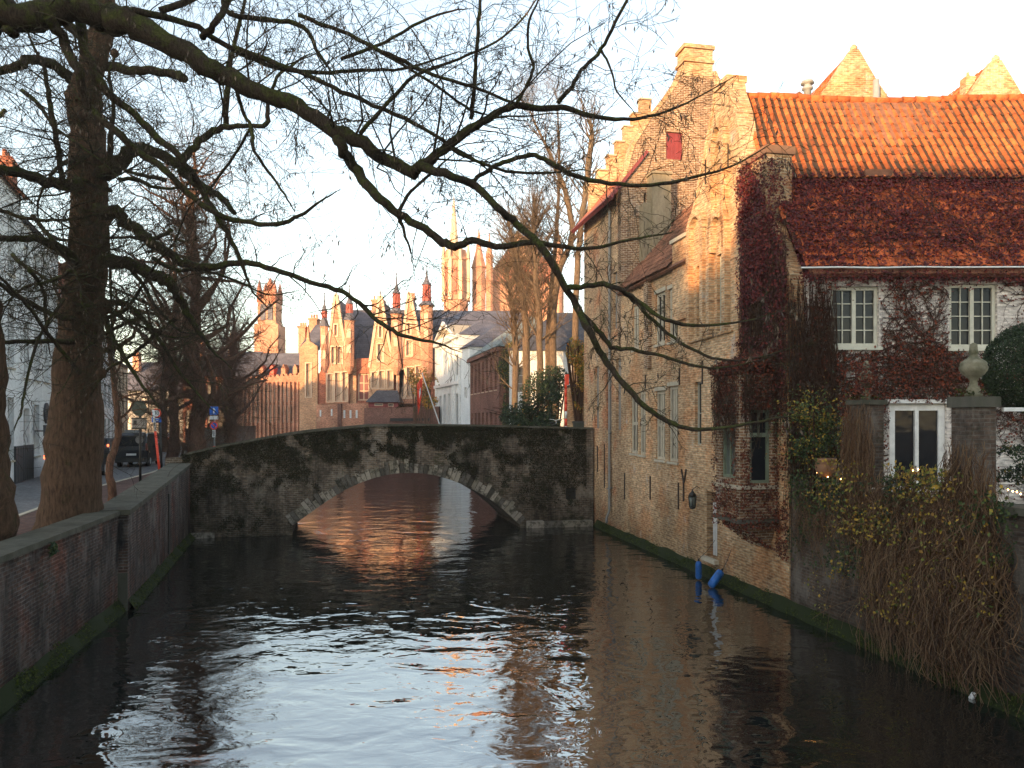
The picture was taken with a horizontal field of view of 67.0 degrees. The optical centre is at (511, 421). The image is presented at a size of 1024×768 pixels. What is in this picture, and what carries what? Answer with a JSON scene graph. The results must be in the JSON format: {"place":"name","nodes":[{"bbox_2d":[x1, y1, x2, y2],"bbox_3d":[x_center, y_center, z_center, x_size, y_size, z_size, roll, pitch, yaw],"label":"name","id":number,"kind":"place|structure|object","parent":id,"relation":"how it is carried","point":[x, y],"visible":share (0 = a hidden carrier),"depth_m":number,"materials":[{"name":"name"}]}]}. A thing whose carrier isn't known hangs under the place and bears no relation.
{"place":"outdoors","nodes":[
{"label":"outdoors","id":0,"kind":"place"},
{"bbox_2d":[16,472,153,535],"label":"pavement","id":1,"kind":"structure","parent":0,"point":[27,521],"depth_m":25.05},
{"bbox_2d":[19,122,182,465],"bbox_3d":[-10.793,-2.393,20.120,2.794,10.720,4.140,0,0,27],"label":"linden tree","id":2,"kind":"object","parent":1,"relation":"on","point":[132,336],"visible":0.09,"depth_m":20.08,"materials":[{"name":"brown plant"}]},
{"bbox_2d":[131,401,146,480],"bbox_3d":[-12.738,0.951,26.480,0.520,3.299,0.130,0,0,0],"label":"traffic sign","id":3,"kind":"object","parent":1,"relation":"on","point":[139,414],"visible":0.76,"depth_m":26.43,"materials":[{"name":"black metal"}]},
{"bbox_2d":[152,410,159,469],"bbox_3d":[-13.858,1.046,30.200,0.407,3.018,0.100,0,0,0],"label":"marker pole","id":4,"kind":"object","parent":1,"relation":"on","point":[157,449],"visible":0.61,"depth_m":30.16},
{"bbox_2d":[152,408,162,467],"bbox_3d":[-15.107,1.028,32.973,0.455,3.148,0.154,0,0,0],"label":"traffic sign","id":5,"kind":"object","parent":1,"relation":"on","point":[160,438],"visible":0.69,"depth_m":32.95,"materials":[{"name":"red metal"}]},
{"bbox_2d":[14,447,181,513],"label":"road","id":6,"kind":"structure","parent":0,"point":[28,495],"depth_m":32.29,"materials":[{"name":"asphalt"}]},
{"bbox_2d":[0,175,25,481],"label":"town house","id":7,"kind":"structure","parent":6,"relation":"on","point":[13,415],"depth_m":32.10,"materials":[{"name":"paint"}]},
{"bbox_2d":[7,306,15,369],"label":"window","id":8,"kind":"structure","parent":7,"relation":"in","point":[9,367],"depth_m":32.00,"materials":[{"name":"glass"}]},
{"bbox_2d":[0,149,64,296],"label":"town house","id":9,"kind":"structure","parent":6,"relation":"on","point":[10,164],"depth_m":40.06,"materials":[{"name":"brick"}]},
{"bbox_2d":[21,214,61,477],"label":"town house","id":10,"kind":"structure","parent":6,"relation":"on","point":[41,396],"depth_m":36.32,"materials":[{"name":"paint"}]},
{"bbox_2d":[14,444,33,483],"bbox_3d":[-21.184,1.821,33.620,0.097,1.559,3.202,0,0,-20],"label":"garage door","id":11,"kind":"structure","parent":10,"relation":"attached to","point":[24,462],"depth_m":33.24,"materials":[{"name":"paint"}]},
{"bbox_2d":[14,444,33,483],"bbox_3d":[-21.184,1.820,33.620,0.097,1.559,3.201,0,0,-20],"label":"door leaf","id":12,"kind":"structure","parent":11,"relation":"in","point":[20,475],"depth_m":33.24,"materials":[{"name":"paint"}]},
{"bbox_2d":[34,405,40,457],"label":"window","id":13,"kind":"structure","parent":10,"relation":"in","point":[34,405],"depth_m":36.33,"materials":[{"name":"glass"}]},
{"bbox_2d":[35,403,48,434],"bbox_3d":[-21.759,-0.091,35.745,0.500,1.530,0.960,0,0,-20],"label":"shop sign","id":14,"kind":"object","parent":10,"relation":"attached to","point":[46,405],"visible":0.7,"depth_m":35.56,"materials":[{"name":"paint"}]},
{"bbox_2d":[19,469,157,516],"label":"kerb","id":15,"kind":"structure","parent":6,"relation":"on","point":[27,512],"depth_m":30.36,"materials":[{"name":"stone"}]},
{"bbox_2d":[101,336,113,437],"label":"town house","id":16,"kind":"structure","parent":6,"relation":"on","point":[109,424],"depth_m":57.98,"materials":[{"name":"brick"}]},
{"bbox_2d":[104,438,113,455],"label":"parked car","id":17,"kind":"object","parent":6,"relation":"on","point":[108,442],"visible":0.08,"depth_m":50.57,"materials":[{"name":"paint"}]},
{"bbox_2d":[114,360,127,434],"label":"town house","id":18,"kind":"structure","parent":6,"relation":"on","point":[125,370],"depth_m":66.79,"materials":[{"name":"brick"}]},
{"bbox_2d":[115,430,159,466],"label":"parked van","id":19,"kind":"object","parent":6,"relation":"on","point":[129,454],"visible":0.71,"depth_m":43.94,"materials":[{"name":"paint"}]},
{"bbox_2d":[182,442,228,453],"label":"raised pavement","id":20,"kind":"structure","parent":0,"point":[216,444],"depth_m":57.00,"materials":[{"name":"stone"}]},
{"bbox_2d":[153,277,293,442],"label":"linden tree","id":21,"kind":"object","parent":20,"relation":"on","point":[233,365],"visible":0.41,"depth_m":57.63,"materials":[{"name":"brown plant"}]},
{"bbox_2d":[316,403,387,428],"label":"plinth wall","id":22,"kind":"structure","parent":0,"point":[333,415],"depth_m":81.50,"materials":[{"name":"brown"}]},
{"bbox_2d":[417,373,439,423],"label":"flag","id":23,"kind":"object","parent":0,"point":[419,393],"visible":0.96,"depth_m":65.96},
{"bbox_2d":[459,227,544,414],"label":"poplar tree","id":24,"kind":"object","parent":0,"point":[516,346],"visible":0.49,"depth_m":49.73,"materials":[{"name":"brown plant"}]},
{"bbox_2d":[489,341,519,424],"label":"climbing ivy","id":25,"kind":"object","parent":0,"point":[505,366],"visible":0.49,"depth_m":56.71,"materials":[{"name":"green plant"}]},
{"bbox_2d":[0,473,1023,767],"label":"water","id":26,"kind":"structure","parent":0,"point":[408,621],"depth_m":13.97,"materials":[{"name":"black liquid"}]},
{"bbox_2d":[0,511,120,687],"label":"quay wall","id":27,"kind":"structure","parent":26,"relation":"in","point":[67,591],"depth_m":14.43,"materials":[{"name":"brick"}]},
{"bbox_2d":[47,541,59,557],"bbox_3d":[-8.292,2.312,13.977,0.151,0.308,0.423,0,0,-5],"label":"wall fern","id":28,"kind":"object","parent":27,"relation":"attached to","point":[53,547],"depth_m":13.93,"materials":[{"name":"green plant"}]},
{"bbox_2d":[0,599,125,715],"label":"moss","id":29,"kind":"object","parent":27,"relation":"attached to","point":[14,690],"visible":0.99,"depth_m":14.18,"materials":[{"name":"plant"}]},
{"bbox_2d":[100,463,191,610],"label":"quay wall","id":30,"kind":"structure","parent":26,"relation":"in","point":[154,523],"depth_m":21.55,"materials":[{"name":"stone"}]},
{"bbox_2d":[128,533,194,608],"bbox_3d":[-10.687,4.419,24.124,0.265,0.461,11.900,0,0,-16],"label":"moss","id":31,"kind":"object","parent":30,"relation":"attached to","point":[141,594],"visible":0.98,"depth_m":22.19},
{"bbox_2d":[165,424,593,538],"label":"bridge","id":32,"kind":"structure","parent":26,"relation":"in","point":[294,504],"depth_m":31.39,"materials":[{"name":"stone"}]},
{"bbox_2d":[181,425,586,531],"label":"wall weeds","id":33,"kind":"object","parent":32,"relation":"attached to","point":[343,433],"depth_m":31.61,"materials":[{"name":"plant"}]},
{"bbox_2d":[565,374,568,426],"bbox_3d":[2.617,-0.657,36.990,0.200,3.177,0.220,0,0,0],"label":"marker pole","id":34,"kind":"object","parent":32,"relation":"on","point":[566,379],"visible":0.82,"depth_m":36.95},
{"bbox_2d":[364,406,439,423],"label":"plinth wall","id":35,"kind":"structure","parent":26,"relation":"in","point":[382,416],"depth_m":80.00,"materials":[{"name":"brick"}]},
{"bbox_2d":[366,390,403,406],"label":"canal hut","id":36,"kind":"object","parent":35,"relation":"on","point":[379,398],"visible":0.93,"depth_m":80.12,"materials":[{"name":"red paint"}]},
{"bbox_2d":[433,312,517,423],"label":"white mansion","id":37,"kind":"structure","parent":26,"relation":"on","point":[448,394],"depth_m":75.97,"materials":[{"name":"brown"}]},
{"bbox_2d":[458,325,505,423],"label":"white annex","id":38,"kind":"object","parent":26,"relation":"on","point":[491,334],"visible":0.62,"depth_m":70.28,"materials":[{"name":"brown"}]},
{"bbox_2d":[467,315,535,424],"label":"brick mansion","id":39,"kind":"structure","parent":26,"relation":"on","point":[480,399],"depth_m":62.25,"materials":[{"name":"brown"}]},
{"bbox_2d":[508,313,583,426],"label":"white house","id":40,"kind":"structure","parent":26,"relation":"on","point":[564,331],"depth_m":56.55,"materials":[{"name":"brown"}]},
{"bbox_2d":[518,367,530,392],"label":"window","id":41,"kind":"structure","parent":40,"relation":"in","point":[521,369],"depth_m":56.70,"materials":[{"name":"grey"}]},
{"bbox_2d":[695,540,714,579],"bbox_3d":[5.510,3.937,21.952,0.640,1.085,0.176,0,0,-13],"label":"boat fender","id":42,"kind":"object","parent":26,"relation":"on","point":[698,570],"visible":1,"depth_m":21.84,"materials":[{"name":"blue plastic"}]},
{"bbox_2d":[708,549,731,587],"bbox_3d":[5.656,4.004,20.954,0.730,1.016,0.230,0,0,-10],"label":"boat fender","id":43,"kind":"object","parent":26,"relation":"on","point":[716,577],"visible":1,"depth_m":20.85,"materials":[{"name":"blue plastic"}]},
{"bbox_2d":[791,480,1023,698],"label":"garden wall","id":44,"kind":"structure","parent":26,"relation":"in","point":[802,593],"depth_m":15.89,"materials":[{"name":"brick"}]},
{"bbox_2d":[760,369,851,507],"bbox_3d":[6.715,0.371,17.145,2.253,3.065,1.985,0,0,0],"label":"leafy bush","id":45,"kind":"object","parent":44,"relation":"on","point":[811,439],"visible":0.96,"depth_m":17.02,"materials":[{"name":"green plant"}]},
{"bbox_2d":[593,520,1023,720],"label":"moss","id":46,"kind":"object","parent":44,"relation":"attached to","point":[783,604],"visible":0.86,"depth_m":16.92,"materials":[{"name":"plant"}]},
{"bbox_2d":[814,458,836,476],"bbox_3d":[6.853,1.010,16.900,0.461,0.410,0.461,0,0,0],"label":"plant pot","id":47,"kind":"object","parent":44,"relation":"on","point":[821,467],"visible":0.75,"depth_m":16.74,"materials":[{"name":"ceramic"}]},
{"bbox_2d":[846,400,887,485],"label":"garden pier","id":48,"kind":"structure","parent":44,"relation":"on","point":[877,415],"depth_m":15.62,"materials":[{"name":"brick"}]},
{"bbox_2d":[850,361,879,399],"bbox_3d":[7.259,-0.830,15.826,0.487,0.824,0.491,0,0,-10],"label":"stone urn","id":49,"kind":"object","parent":48,"relation":"on","point":[866,378],"visible":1,"depth_m":15.71,"materials":[{"name":"grey stone"}]},
{"bbox_2d":[784,402,1023,716],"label":"hanging vine","id":50,"kind":"object","parent":44,"relation":"hanging from","point":[937,562],"visible":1,"depth_m":13.51,"materials":[{"name":"brown plant"}]},
{"bbox_2d":[881,441,1023,490],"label":"terrace shrub","id":51,"kind":"object","parent":44,"relation":"on","point":[1010,470],"visible":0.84,"depth_m":13.29,"materials":[{"name":"green plant"}]},
{"bbox_2d":[947,396,1000,500],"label":"garden pier","id":52,"kind":"structure","parent":44,"relation":"on","point":[973,420],"depth_m":12.85,"materials":[{"name":"brick"}]},
{"bbox_2d":[955,343,992,396],"bbox_3d":[7.782,-0.872,13.055,0.507,0.911,0.504,0,0,0],"label":"stone urn","id":53,"kind":"object","parent":52,"relation":"on","point":[973,367],"visible":0.99,"depth_m":12.97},
{"bbox_2d":[0,0,1023,371],"label":"sky","id":54,"kind":"structure","parent":0,"point":[925,48],"materials":[{"name":"white"}]},
{"label":"ground","id":55,"kind":"structure","parent":0,"visible":0},
{"bbox_2d":[103,275,183,500],"bbox_3d":[-12.052,-0.802,24.064,3.457,7.516,3.356,0,0,-45],"label":"linden tree","id":56,"kind":"object","parent":55,"relation":"on","point":[109,478],"visible":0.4,"depth_m":23.91,"materials":[{"name":"brown plant"}]},
{"bbox_2d":[128,350,182,439],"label":"town house","id":57,"kind":"structure","parent":55,"relation":"on","point":[138,363],"depth_m":97.40,"materials":[{"name":"brown"}]},
{"bbox_2d":[127,295,185,451],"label":"linden tree","id":58,"kind":"object","parent":55,"relation":"on","point":[165,427],"visible":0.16,"depth_m":65.58,"materials":[{"name":"brown plant"}]},
{"bbox_2d":[130,228,246,457],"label":"linden tree","id":59,"kind":"object","parent":55,"relation":"on","point":[171,452],"visible":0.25,"depth_m":54.75,"materials":[{"name":"brown plant"}]},
{"bbox_2d":[102,108,301,462],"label":"linden tree","id":60,"kind":"object","parent":55,"relation":"on","point":[195,431],"visible":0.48,"depth_m":43.51,"materials":[{"name":"brown plant"}]},
{"bbox_2d":[210,407,217,446],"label":"traffic sign","id":61,"kind":"object","parent":55,"relation":"on","point":[212,424],"visible":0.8,"depth_m":41.92,"materials":[{"name":"blue metal"}]},
{"bbox_2d":[185,426,255,450],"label":"bank wall","id":62,"kind":"structure","parent":55,"relation":"on","point":[252,432],"depth_m":69.15,"materials":[{"name":"brown brick"}]},
{"bbox_2d":[183,342,262,434],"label":"brick hall","id":63,"kind":"structure","parent":55,"relation":"on","point":[256,354],"depth_m":97.55,"materials":[{"name":"brown"}]},
{"bbox_2d":[0,0,539,546],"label":"linden tree","id":64,"kind":"object","parent":55,"relation":"on","point":[70,474],"visible":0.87,"depth_m":15.95,"materials":[{"name":"brown plant"}]},
{"bbox_2d":[254,278,285,352],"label":"belfry","id":65,"kind":"object","parent":55,"relation":"on","point":[278,325],"visible":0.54,"depth_m":149.90,"materials":[{"name":"brick"}]},
{"bbox_2d":[236,264,520,437],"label":"palace","id":66,"kind":"structure","parent":55,"relation":"on","point":[298,396],"depth_m":83.40,"materials":[{"name":"brown"}]},
{"bbox_2d":[307,364,310,396],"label":"window","id":67,"kind":"structure","parent":66,"relation":"in","point":[308,365],"depth_m":83.66,"materials":[{"name":"brown"}]},
{"bbox_2d":[328,375,331,400],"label":"window","id":68,"kind":"structure","parent":66,"relation":"in","point":[329,376],"depth_m":83.15,"materials":[{"name":"brown"}]},
{"bbox_2d":[336,373,339,400],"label":"window","id":69,"kind":"structure","parent":66,"relation":"in","point":[337,374],"depth_m":83.15,"materials":[{"name":"brown"}]},
{"bbox_2d":[343,372,346,400],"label":"window","id":70,"kind":"structure","parent":66,"relation":"in","point":[344,373],"depth_m":83.15,"materials":[{"name":"brown"}]},
{"bbox_2d":[358,373,368,400],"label":"window","id":71,"kind":"structure","parent":66,"relation":"in","point":[363,388],"depth_m":84.00,"materials":[{"name":"glass"}]},
{"bbox_2d":[0,0,833,540],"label":"linden tree","id":72,"kind":"object","parent":55,"relation":"on","point":[114,20],"visible":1,"depth_m":11.86,"materials":[{"name":"brown plant"}]},
{"bbox_2d":[407,367,439,423],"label":"autumn tree","id":73,"kind":"object","parent":55,"relation":"on","point":[426,400],"visible":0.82,"depth_m":75.96,"materials":[{"name":"brown plant"}]},
{"bbox_2d":[441,200,469,310],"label":"church","id":74,"kind":"structure","parent":55,"relation":"on","point":[463,267],"depth_m":138.18,"materials":[{"name":"brick"}]},
{"bbox_2d":[461,159,561,417],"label":"poplar tree","id":75,"kind":"object","parent":55,"relation":"on","point":[526,336],"visible":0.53,"depth_m":48.80,"materials":[{"name":"brown plant"}]},
{"bbox_2d":[471,229,563,320],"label":"church","id":76,"kind":"structure","parent":55,"relation":"on","point":[478,262],"depth_m":141.43,"materials":[{"name":"brick"}]},
{"bbox_2d":[483,365,569,426],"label":"evergreen shrub","id":77,"kind":"object","parent":55,"relation":"on","point":[552,388],"visible":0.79,"depth_m":41.80,"materials":[{"name":"green plant"}]},
{"bbox_2d":[480,141,580,410],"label":"poplar tree","id":78,"kind":"object","parent":55,"relation":"on","point":[537,304],"visible":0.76,"depth_m":47.40,"materials":[{"name":"brown plant"}]},
{"bbox_2d":[490,33,587,414],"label":"poplar tree","id":79,"kind":"object","parent":55,"relation":"on","point":[552,343],"visible":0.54,"depth_m":47.82,"materials":[{"name":"brown plant"}]},
{"bbox_2d":[513,23,595,410],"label":"poplar tree","id":80,"kind":"object","parent":55,"relation":"on","point":[548,318],"visible":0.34,"depth_m":50.28,"materials":[{"name":"brown plant"}]},
{"bbox_2d":[558,336,583,420],"bbox_3d":[3.277,-0.844,38.499,1.543,6.903,1.307,0,0,42],"label":"garden tree","id":81,"kind":"object","parent":55,"relation":"on","point":[577,394],"visible":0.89,"depth_m":38.31,"materials":[{"name":"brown plant"}]},
{"bbox_2d":[563,386,583,426],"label":"garden wall","id":82,"kind":"structure","parent":55,"relation":"on","point":[570,416],"depth_m":39.00,"materials":[{"name":"beige brick"}]},
{"bbox_2d":[550,64,630,383],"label":"poplar tree","id":83,"kind":"object","parent":55,"relation":"on","point":[578,271],"visible":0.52,"depth_m":46.86,"materials":[{"name":"brown plant"}]},
{"bbox_2d":[597,204,692,557],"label":"canal house","id":84,"kind":"structure","parent":55,"relation":"on","point":[654,460],"depth_m":26.60,"materials":[{"name":"beige brick"}]},
{"bbox_2d":[629,394,637,455],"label":"window","id":85,"kind":"structure","parent":84,"relation":"in","point":[634,405],"depth_m":28.78,"materials":[{"name":"glass"}]},
{"bbox_2d":[631,306,639,351],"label":"window","id":86,"kind":"structure","parent":84,"relation":"in","point":[636,310],"depth_m":28.70,"materials":[{"name":"glass"}]},
{"bbox_2d":[637,391,645,457],"bbox_3d":[4.724,0.109,27.832,0.180,2.359,0.737,0,0,-11],"label":"window","id":87,"kind":"structure","parent":84,"relation":"in","point":[643,394],"depth_m":28.02,"materials":[{"name":"glass"}]},
{"bbox_2d":[653,292,665,347],"bbox_3d":[5.049,-3.441,26.178,0.180,1.808,0.950,0,0,-11],"label":"window","id":88,"kind":"structure","parent":84,"relation":"in","point":[661,342],"depth_m":26.23,"materials":[{"name":"glass"}]},
{"bbox_2d":[654,391,665,462],"bbox_3d":[5.051,0.177,26.166,0.180,2.403,0.925,0,0,-11],"label":"window","id":89,"kind":"structure","parent":84,"relation":"in","point":[660,394],"depth_m":26.25,"materials":[{"name":"glass"}]},
{"bbox_2d":[666,290,677,344],"bbox_3d":[5.262,-3.420,25.108,0.180,1.807,0.840,0,0,-11],"label":"window","id":90,"kind":"structure","parent":84,"relation":"in","point":[672,326],"depth_m":25.36,"materials":[{"name":"glass"}]},
{"bbox_2d":[666,386,678,464],"bbox_3d":[5.266,0.128,25.087,0.180,2.532,0.882,0,0,-11],"label":"window","id":91,"kind":"structure","parent":84,"relation":"in","point":[673,390],"depth_m":25.14,"materials":[{"name":"glass"}]},
{"bbox_2d":[571,42,719,529],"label":"canal house","id":92,"kind":"structure","parent":55,"relation":"on","point":[605,423],"depth_m":30.73,"materials":[{"name":"brick"}]},
{"bbox_2d":[597,367,598,427],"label":"bricked up window","id":93,"kind":"structure","parent":92,"relation":"in","point":[597,367],"depth_m":33.44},
{"bbox_2d":[619,359,620,429],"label":"bricked up window","id":94,"kind":"structure","parent":92,"relation":"in","point":[619,359],"depth_m":30.54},
{"bbox_2d":[811,44,887,97],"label":"house","id":95,"kind":"structure","parent":55,"relation":"on","point":[851,74],"depth_m":28.00,"materials":[{"name":"brick"}]},
{"bbox_2d":[678,74,1023,599],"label":"canal house","id":96,"kind":"structure","parent":55,"relation":"on","point":[878,137],"depth_m":20.07,"materials":[{"name":"gold brick"}]},
{"bbox_2d":[688,486,698,508],"bbox_3d":[5.417,2.272,23.034,0.333,0.691,0.280,0,0,22],"label":"wall lantern","id":97,"kind":"object","parent":96,"relation":"attached to","point":[692,497],"depth_m":22.97,"materials":[{"name":"black metal"}]},
{"bbox_2d":[698,382,700,444],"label":"window","id":98,"kind":"structure","parent":96,"relation":"in","point":[699,383],"depth_m":23.47,"materials":[{"name":"grey glass"}]},
{"bbox_2d":[712,502,716,555],"bbox_3d":[5.975,2.987,22.370,0.325,1.909,0.650,0,0,-11],"label":"door","id":99,"kind":"structure","parent":96,"relation":"in","point":[715,519],"depth_m":22.25,"materials":[{"name":"paint"}]},
{"bbox_2d":[723,429,734,477],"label":"window","id":100,"kind":"structure","parent":96,"relation":"in","point":[728,452],"depth_m":19.41,"materials":[{"name":"grey glass"}]},
{"bbox_2d":[750,410,768,482],"bbox_3d":[5.987,0.610,18.804,0.532,1.772,0.070,0,0,-11],"label":"window","id":101,"kind":"structure","parent":96,"relation":"in","point":[760,464],"depth_m":18.82,"materials":[{"name":"black glass"}]},
{"bbox_2d":[707,154,841,560],"bbox_3d":[6.072,-1.633,19.050,1.992,10.184,3.281,0,0,-33],"label":"corner creeper","id":102,"kind":"object","parent":96,"relation":"attached to","point":[749,292],"visible":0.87,"depth_m":18.65,"materials":[{"name":"red plant"}]},
{"bbox_2d":[797,79,813,93],"bbox_3d":[8.590,-9.621,22.886,0.843,1.050,0.386,0,0,-30],"label":"flue","id":103,"kind":"object","parent":96,"relation":"on","point":[807,87],"visible":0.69,"depth_m":22.90,"materials":[{"name":"ceramic"}]},
{"bbox_2d":[830,287,882,349],"bbox_3d":[8.115,-2.438,18.340,1.256,1.502,0.200,0,0,0],"label":"window","id":104,"kind":"structure","parent":96,"relation":"in","point":[856,319],"depth_m":18.43,"materials":[{"name":"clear glass"}]},
{"bbox_2d":[771,165,1023,300],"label":"roof creeper","id":105,"kind":"object","parent":96,"relation":"attached to","point":[909,220],"visible":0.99,"depth_m":18.82,"materials":[{"name":"red plant"}]},
{"bbox_2d":[787,273,1023,508],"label":"wall creeper","id":106,"kind":"object","parent":96,"relation":"attached to","point":[942,379],"depth_m":18.25,"materials":[{"name":"red plant"}]},
{"bbox_2d":[890,404,944,491],"bbox_3d":[9.611,0.644,18.399,1.342,2.112,0.082,0,0,0],"label":"terrace door","id":107,"kind":"structure","parent":96,"relation":"in","point":[917,431],"depth_m":18.43,"materials":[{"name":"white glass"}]},
{"bbox_2d":[948,284,998,350],"bbox_3d":[10.917,-2.457,18.340,1.256,1.590,0.200,0,0,0],"label":"window","id":108,"kind":"structure","parent":96,"relation":"in","point":[972,316],"depth_m":18.43,"materials":[{"name":"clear glass"}]},
{"bbox_2d":[949,55,1020,95],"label":"house","id":109,"kind":"structure","parent":55,"relation":"on","point":[993,76],"depth_m":27.00,"materials":[{"name":"brick"}]},
{"label":"terrace","id":110,"kind":"structure","parent":0,"visible":0},
{"bbox_2d":[981,322,1023,412],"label":"topiary tree","id":111,"kind":"object","parent":110,"relation":"on","point":[990,357],"visible":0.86,"depth_m":14.19,"materials":[{"name":"green plant"}]},
{"bbox_2d":[1002,407,1023,410],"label":"canopy frame","id":112,"kind":"object","parent":110,"relation":"on","point":[1012,408],"visible":1,"depth_m":12.87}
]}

